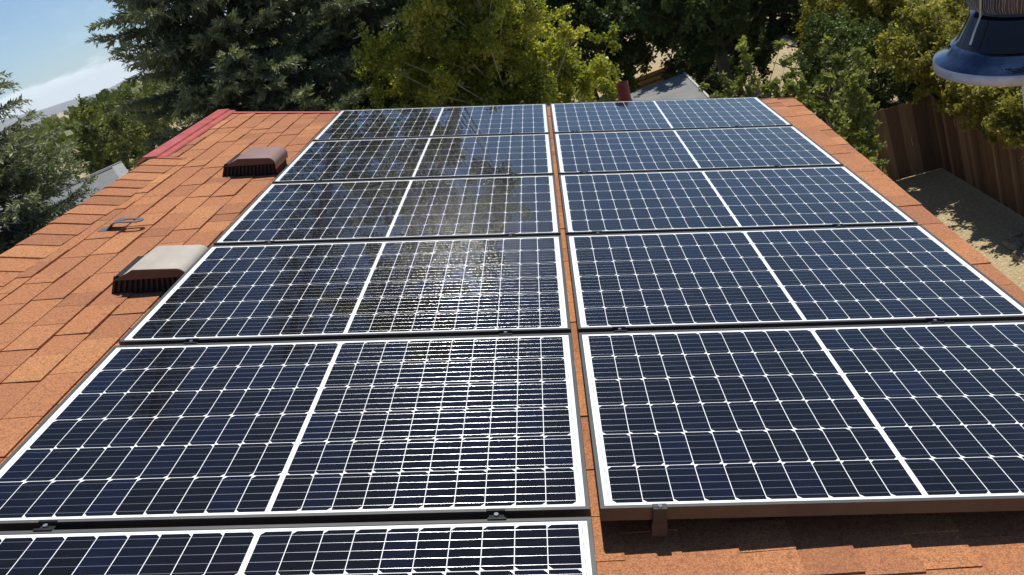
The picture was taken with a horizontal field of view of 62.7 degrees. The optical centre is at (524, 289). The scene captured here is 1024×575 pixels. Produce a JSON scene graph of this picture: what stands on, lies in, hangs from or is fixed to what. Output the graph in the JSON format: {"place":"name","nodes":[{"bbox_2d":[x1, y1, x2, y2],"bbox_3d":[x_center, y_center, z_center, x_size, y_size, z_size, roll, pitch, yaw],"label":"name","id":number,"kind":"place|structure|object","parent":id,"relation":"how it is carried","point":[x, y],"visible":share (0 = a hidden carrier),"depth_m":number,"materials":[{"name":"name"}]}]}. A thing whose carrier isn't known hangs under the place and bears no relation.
{"place":"outdoors","nodes":[
{"label":"outdoors","id":0,"kind":"place"},
{"bbox_2d":[0,167,118,231],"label":"house","id":1,"kind":"structure","parent":0,"point":[108,176],"depth_m":35.05,"materials":[{"name":"paint"}]},
{"bbox_2d":[0,0,226,120],"label":"sky","id":2,"kind":"structure","parent":0,"point":[42,42],"materials":[{"name":"blue"}]},
{"bbox_2d":[0,11,294,131],"bbox_3d":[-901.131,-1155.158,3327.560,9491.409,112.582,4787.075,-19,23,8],"label":"hills","id":3,"kind":"structure","parent":0,"point":[56,109],"depth_m":4131.40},
{"bbox_2d":[0,15,1023,290],"bbox_3d":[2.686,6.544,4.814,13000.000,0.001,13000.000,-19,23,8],"label":"ground","id":4,"kind":"structure","parent":0,"point":[978,221],"depth_m":17.43,"materials":[{"name":"beige soil"}]},
{"bbox_2d":[0,172,76,213],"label":"house","id":5,"kind":"structure","parent":4,"relation":"on","point":[40,184],"depth_m":44.39,"materials":[{"name":"white"}]},
{"bbox_2d":[5,152,86,196],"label":"town tree","id":6,"kind":"object","parent":4,"relation":"on","point":[48,168],"depth_m":48.15,"materials":[{"name":"green plant"}]},
{"bbox_2d":[0,70,100,253],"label":"blue spruce","id":7,"kind":"object","parent":4,"relation":"on","point":[26,214],"visible":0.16,"depth_m":11.34,"materials":[{"name":"green plant"}]},
{"bbox_2d":[35,94,150,174],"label":"town tree","id":8,"kind":"object","parent":4,"relation":"on","point":[99,153],"visible":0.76,"depth_m":52.57,"materials":[{"name":"green plant"}]},
{"bbox_2d":[64,161,127,187],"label":"house","id":9,"kind":"structure","parent":4,"relation":"on","point":[120,169],"depth_m":43.94,"materials":[{"name":"white"}]},
{"bbox_2d":[88,94,147,160],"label":"town tree","id":10,"kind":"object","parent":4,"relation":"on","point":[105,110],"visible":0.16,"depth_m":89.70,"materials":[{"name":"green plant"}]},
{"bbox_2d":[103,82,184,147],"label":"town tree","id":11,"kind":"object","parent":4,"relation":"on","point":[154,132],"visible":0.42,"depth_m":79.41,"materials":[{"name":"green plant"}]},
{"bbox_2d":[0,3,389,198],"bbox_3d":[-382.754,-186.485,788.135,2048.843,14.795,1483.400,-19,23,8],"label":"distant wood","id":12,"kind":"object","parent":4,"relation":"on","point":[51,123],"visible":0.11,"depth_m":136.22,"materials":[{"name":"green plant"}]},
{"bbox_2d":[167,67,240,120],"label":"town tree","id":13,"kind":"object","parent":4,"relation":"on","point":[199,109],"visible":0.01,"depth_m":57.98,"materials":[{"name":"green plant"}]},
{"bbox_2d":[85,0,371,166],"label":"blue spruce","id":14,"kind":"object","parent":4,"relation":"on","point":[214,36],"visible":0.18,"depth_m":14.68,"materials":[{"name":"green plant"}]},
{"bbox_2d":[354,1,394,106],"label":"shade tree","id":15,"kind":"object","parent":4,"relation":"on","point":[360,29],"depth_m":39.08,"materials":[{"name":"green plant"}]},
{"bbox_2d":[273,0,523,110],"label":"blue spruce","id":16,"kind":"object","parent":4,"relation":"on","point":[371,15],"visible":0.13,"depth_m":15.89,"materials":[{"name":"green plant"}]},
{"bbox_2d":[348,0,623,109],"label":"aspen tree","id":17,"kind":"object","parent":4,"relation":"on","point":[499,54],"visible":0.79,"depth_m":13.92,"materials":[{"name":"green plant"}]},
{"bbox_2d":[0,98,1023,574],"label":"house","id":18,"kind":"structure","parent":4,"relation":"on","point":[68,320],"depth_m":3.56,"materials":[{"name":"tile"}]},
{"bbox_2d":[97,217,143,231],"bbox_3d":[-2.239,-0.360,4.669,0.252,0.055,0.075,-2,24,1],"label":"roof anchor","id":19,"kind":"object","parent":18,"relation":"attached to","point":[122,220],"visible":1,"depth_m":4.66,"materials":[{"name":"metal"}]},
{"bbox_2d":[111,245,207,293],"bbox_3d":[-1.706,-0.095,3.937,0.375,0.125,0.306,-2,24,1],"label":"roof vent","id":20,"kind":"object","parent":18,"relation":"on","point":[161,268],"visible":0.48,"depth_m":3.84,"materials":[{"name":"brown plastic"}]},
{"bbox_2d":[222,147,287,176],"bbox_3d":[-1.827,-0.865,5.680,0.375,0.125,0.306,-2,24,1],"label":"roof vent","id":21,"kind":"object","parent":18,"relation":"on","point":[258,161],"visible":1,"depth_m":5.58,"materials":[{"name":"brown plastic"}]},
{"bbox_2d":[616,81,632,100],"bbox_3d":[0.848,-1.631,7.123,0.220,0.255,0.220,-12,20,5],"label":"vent pipe","id":22,"kind":"object","parent":18,"relation":"on","point":[623,91],"visible":0.46,"depth_m":7.07,"materials":[{"name":"red metal"}]},
{"bbox_2d":[648,520,667,535],"bbox_3d":[0.387,-0.406,4.532,0.105,0.081,5.142,-2,24,1],"label":"mounting bracket","id":23,"kind":"object","parent":18,"relation":"on","point":[658,529],"visible":0.04,"depth_m":2.18,"materials":[{"name":"brown metal"}]},
{"bbox_2d":[612,326,626,331],"bbox_3d":[0.349,0.150,3.090,0.052,0.017,0.041,-2,24,1],"label":"panel clamp","id":24,"kind":"object","parent":23,"relation":"attached to","point":[619,329],"visible":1,"depth_m":3.08,"materials":[{"name":"silver metal"}]},
{"bbox_2d":[652,503,666,522],"bbox_3d":[0.348,0.574,2.167,0.036,0.051,0.022,-2,24,1],"label":"panel clamp","id":25,"kind":"object","parent":23,"relation":"attached to","point":[659,513],"visible":1,"depth_m":2.16,"materials":[{"name":"brown metal"}]},
{"bbox_2d":[550,97,792,136],"bbox_3d":[1.046,-1.320,6.386,1.684,0.040,1.000,-2,24,1],"label":"solar panel","id":26,"kind":"object","parent":23,"relation":"attached to","point":[674,114],"visible":0.9,"depth_m":6.32,"materials":[{"name":"glass"}]},
{"bbox_2d":[579,320,1023,520],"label":"solar panel","id":27,"kind":"object","parent":23,"relation":"attached to","point":[816,420],"visible":1,"depth_m":2.51,"materials":[{"name":"glass"}]},
{"bbox_2d":[450,0,585,105],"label":"shade tree","id":28,"kind":"object","parent":4,"relation":"on","point":[543,40],"depth_m":29.28,"materials":[{"name":"green plant"}]},
{"bbox_2d":[533,0,599,99],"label":"shade tree","id":29,"kind":"object","parent":4,"relation":"on","point":[596,93],"depth_m":37.78,"materials":[{"name":"green plant"}]},
{"bbox_2d":[519,0,691,97],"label":"shade tree","id":30,"kind":"object","parent":4,"relation":"on","point":[633,53],"visible":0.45,"depth_m":26.23,"materials":[{"name":"green plant"}]},
{"bbox_2d":[634,66,666,90],"bbox_3d":[4.750,-6.406,28.973,1.800,2.360,0.320,-19,23,8],"label":"lumber stack","id":31,"kind":"object","parent":4,"relation":"on","point":[652,78],"visible":0.19,"depth_m":28.54,"materials":[{"name":"brown wood"}]},
{"bbox_2d":[615,72,708,100],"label":"neighbour house","id":32,"kind":"structure","parent":4,"relation":"on","point":[684,85],"depth_m":21.01,"materials":[{"name":"paint"}]},
{"bbox_2d":[577,0,788,97],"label":"shade tree","id":33,"kind":"object","parent":4,"relation":"on","point":[693,23],"visible":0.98,"depth_m":22.60,"materials":[{"name":"green plant"}]},
{"bbox_2d":[667,16,779,94],"bbox_3d":[6.723,-9.337,29.241,4.300,5.835,4.760,-19,23,8],"label":"shade tree","id":34,"kind":"object","parent":4,"relation":"on","point":[753,43],"visible":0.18,"depth_m":28.34,"materials":[{"name":"green plant"}]},
{"bbox_2d":[692,54,757,97],"bbox_3d":[6.293,-6.654,28.060,2.144,2.422,2.315,-32,24,-22],"label":"green shrub","id":35,"kind":"object","parent":4,"relation":"on","point":[711,78],"visible":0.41,"depth_m":27.63,"materials":[{"name":"green plant"}]},
{"bbox_2d":[697,70,774,98],"bbox_3d":[4.506,-1.777,15.649,0.933,4.732,1.545,-37,27,-32],"label":"sapling","id":36,"kind":"object","parent":4,"relation":"on","point":[728,92],"visible":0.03,"depth_m":15.20,"materials":[{"name":"green plant"}]},
{"bbox_2d":[730,35,802,99],"bbox_3d":[4.846,-2.231,15.841,1.372,5.118,1.366,-12,25,25],"label":"sapling","id":37,"kind":"object","parent":4,"relation":"on","point":[738,84],"visible":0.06,"depth_m":15.43,"materials":[{"name":"green plant"}]},
{"bbox_2d":[736,0,840,84],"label":"shade tree","id":38,"kind":"object","parent":4,"relation":"on","point":[775,28],"visible":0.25,"depth_m":25.70,"materials":[{"name":"green plant"}]},
{"bbox_2d":[765,73,820,119],"bbox_3d":[5.297,-1.861,15.383,0.898,4.516,1.361,-24,22,-4],"label":"sapling","id":39,"kind":"object","parent":4,"relation":"on","point":[801,87],"visible":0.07,"depth_m":14.36,"materials":[{"name":"green plant"}]},
{"bbox_2d":[797,48,864,106],"bbox_3d":[8.469,-5.549,23.141,2.407,2.716,2.198,-17,23,14],"label":"green shrub","id":40,"kind":"object","parent":4,"relation":"on","point":[813,57],"visible":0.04,"depth_m":22.76,"materials":[{"name":"green plant"}]},
{"bbox_2d":[795,69,878,166],"bbox_3d":[5.740,-1.784,15.182,1.342,4.220,1.532,-19,23,8],"label":"sapling","id":41,"kind":"object","parent":4,"relation":"on","point":[836,110],"visible":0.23,"depth_m":14.85,"materials":[{"name":"green plant"}]},
{"bbox_2d":[786,34,889,174],"bbox_3d":[6.170,-2.459,15.803,1.464,4.598,1.403,-27,23,-11],"label":"sapling","id":42,"kind":"object","parent":4,"relation":"on","point":[858,99],"visible":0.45,"depth_m":15.10,"materials":[{"name":"green plant"}]},
{"bbox_2d":[778,6,911,138],"bbox_3d":[7.914,-5.045,20.820,3.156,4.013,3.280,-19,23,8],"label":"green shrub","id":43,"kind":"object","parent":4,"relation":"on","point":[863,36],"visible":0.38,"depth_m":20.01,"materials":[{"name":"green plant"}]},
{"bbox_2d":[792,0,968,102],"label":"fruit tree","id":44,"kind":"object","parent":4,"relation":"on","point":[882,10],"visible":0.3,"depth_m":22.11,"materials":[{"name":"green plant"}]},
{"bbox_2d":[833,94,941,180],"bbox_3d":[7.297,-3.061,19.739,4.758,1.824,0.158,-15,23,18],"label":"plank fence","id":45,"kind":"object","parent":4,"relation":"on","point":[926,157],"visible":0.25,"depth_m":19.19,"materials":[{"name":"brown wood"}]},
{"bbox_2d":[871,22,947,144],"bbox_3d":[9.567,-4.938,20.104,2.676,3.187,2.421,-19,23,8],"label":"green shrub","id":46,"kind":"object","parent":4,"relation":"on","point":[895,90],"visible":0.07,"depth_m":19.63,"materials":[{"name":"green plant"}]},
{"bbox_2d":[871,0,1023,163],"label":"fruit tree","id":47,"kind":"object","parent":4,"relation":"on","point":[911,53],"visible":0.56,"depth_m":17.28,"materials":[{"name":"green plant"}]},
{"bbox_2d":[929,94,1023,216],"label":"plank fence","id":48,"kind":"object","parent":4,"relation":"on","point":[973,158],"visible":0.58,"depth_m":17.18,"materials":[{"name":"brown wood"}]},
{"bbox_2d":[1002,237,1022,250],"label":"rock","id":49,"kind":"object","parent":4,"relation":"on","point":[1014,243],"visible":0.98,"depth_m":15.38,"materials":[{"name":"grey stone"}]},
{"bbox_2d":[1008,229,1021,237],"bbox_3d":[9.188,-1.063,15.778,0.241,0.114,0.290,-16,23,16],"label":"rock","id":50,"kind":"object","parent":4,"relation":"on","point":[1015,233],"visible":0.94,"depth_m":15.68,"materials":[{"name":"grey stone"}]},
{"bbox_2d":[1012,249,1023,261],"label":"rock","id":51,"kind":"object","parent":4,"relation":"on","point":[1017,255],"visible":1,"depth_m":15.02,"materials":[{"name":"grey stone"}]},
{"bbox_2d":[932,0,1023,105],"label":"lamp","id":52,"kind":"object","parent":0,"point":[985,47],"visible":1,"depth_m":1.01,"materials":[{"name":"metal"}]},
{"bbox_3d":[-1.198,-0.135,4.050,0.105,0.081,6.250,-2,24,1],"label":"rail","id":53,"kind":"object","parent":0,"visible":0},
{"bbox_2d":[33,520,57,530],"bbox_3d":[-1.237,0.614,2.171,0.052,0.017,0.041,-2,24,1],"label":"panel clamp","id":54,"kind":"object","parent":53,"relation":"attached to","point":[45,527],"visible":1,"depth_m":2.17,"materials":[{"name":"silver metal"}]},
{"bbox_2d":[183,338,198,343],"bbox_3d":[-1.235,0.195,3.114,0.052,0.017,0.041,-2,24,1],"label":"panel clamp","id":55,"kind":"object","parent":53,"relation":"attached to","point":[190,341],"visible":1,"depth_m":3.11,"materials":[{"name":"silver metal"}]},
{"bbox_2d":[0,517,596,574],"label":"solar panel","id":56,"kind":"object","parent":53,"relation":"attached to","point":[545,546],"visible":1,"depth_m":2.06,"materials":[{"name":"glass"}]},
{"bbox_2d":[119,235,570,344],"bbox_3d":[-0.669,-0.015,3.583,1.684,0.040,1.000,-2,24,1],"label":"solar panel","id":57,"kind":"object","parent":53,"relation":"attached to","point":[360,289],"visible":0.88,"depth_m":3.48,"materials":[{"name":"glass"}]},
{"bbox_2d":[213,175,560,245],"bbox_3d":[-0.667,-0.434,4.526,1.684,0.040,1.000,-2,24,1],"label":"solar panel","id":58,"kind":"object","parent":53,"relation":"attached to","point":[401,209],"visible":0.88,"depth_m":4.44,"materials":[{"name":"glass"}]},
{"bbox_2d":[272,133,553,182],"bbox_3d":[-0.665,-0.853,5.468,1.684,0.040,1.000,-2,24,1],"label":"solar panel","id":59,"kind":"object","parent":53,"relation":"attached to","point":[425,157],"visible":0.88,"depth_m":5.40,"materials":[{"name":"glass"}]},
{"bbox_2d":[312,104,549,140],"bbox_3d":[-0.663,-1.271,6.411,1.684,0.040,1.000,-2,24,1],"label":"solar panel","id":60,"kind":"object","parent":53,"relation":"attached to","point":[440,121],"visible":0.88,"depth_m":6.35,"materials":[{"name":"glass"}]},
{"bbox_3d":[-0.034,-0.169,4.032,0.105,0.081,6.250,-2,24,1],"label":"rail","id":61,"kind":"object","parent":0,"visible":0},
{"bbox_2d":[0,333,589,530],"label":"solar panel","id":62,"kind":"object","parent":61,"relation":"attached to","point":[322,431],"visible":0.95,"depth_m":2.51,"materials":[{"name":"glass"}]},
{"bbox_2d":[486,509,505,519],"bbox_3d":[-0.073,0.581,2.154,0.052,0.017,0.041,-2,24,1],"label":"panel clamp","id":63,"kind":"object","parent":61,"relation":"attached to","point":[496,516],"visible":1,"depth_m":2.15,"materials":[{"name":"silver metal"}]},
{"bbox_2d":[499,329,511,334],"bbox_3d":[-0.071,0.162,3.097,0.052,0.017,0.041,-2,24,1],"label":"panel clamp","id":64,"kind":"object","parent":61,"relation":"attached to","point":[505,331],"visible":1,"depth_m":3.09,"materials":[{"name":"silver metal"}]},
{"label":"mounting rail","id":65,"kind":"object","parent":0,"visible":0},
{"bbox_2d":[554,126,843,177],"bbox_3d":[1.044,-0.901,5.443,1.684,0.040,1.000,-2,24,1],"label":"solar panel","id":66,"kind":"object","parent":65,"relation":"attached to","point":[686,149],"visible":0.9,"depth_m":5.37,"materials":[{"name":"glass"}]},
{"bbox_2d":[559,166,917,234],"bbox_3d":[1.042,-0.483,4.500,1.684,0.040,1.000,-2,24,1],"label":"solar panel","id":67,"kind":"object","parent":65,"relation":"attached to","point":[722,199],"visible":0.88,"depth_m":4.41,"materials":[{"name":"glass"}]},
{"bbox_2d":[566,225,1023,337],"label":"solar panel","id":68,"kind":"object","parent":65,"relation":"attached to","point":[821,276],"visible":0.91,"depth_m":3.45,"materials":[{"name":"glass"}]},
{"bbox_2d":[926,317,944,322],"bbox_3d":[1.500,0.117,3.073,0.052,0.017,0.041,-2,24,1],"label":"panel clamp","id":69,"kind":"object","parent":65,"relation":"attached to","point":[934,320],"visible":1,"depth_m":3.07,"materials":[{"name":"silver metal"}]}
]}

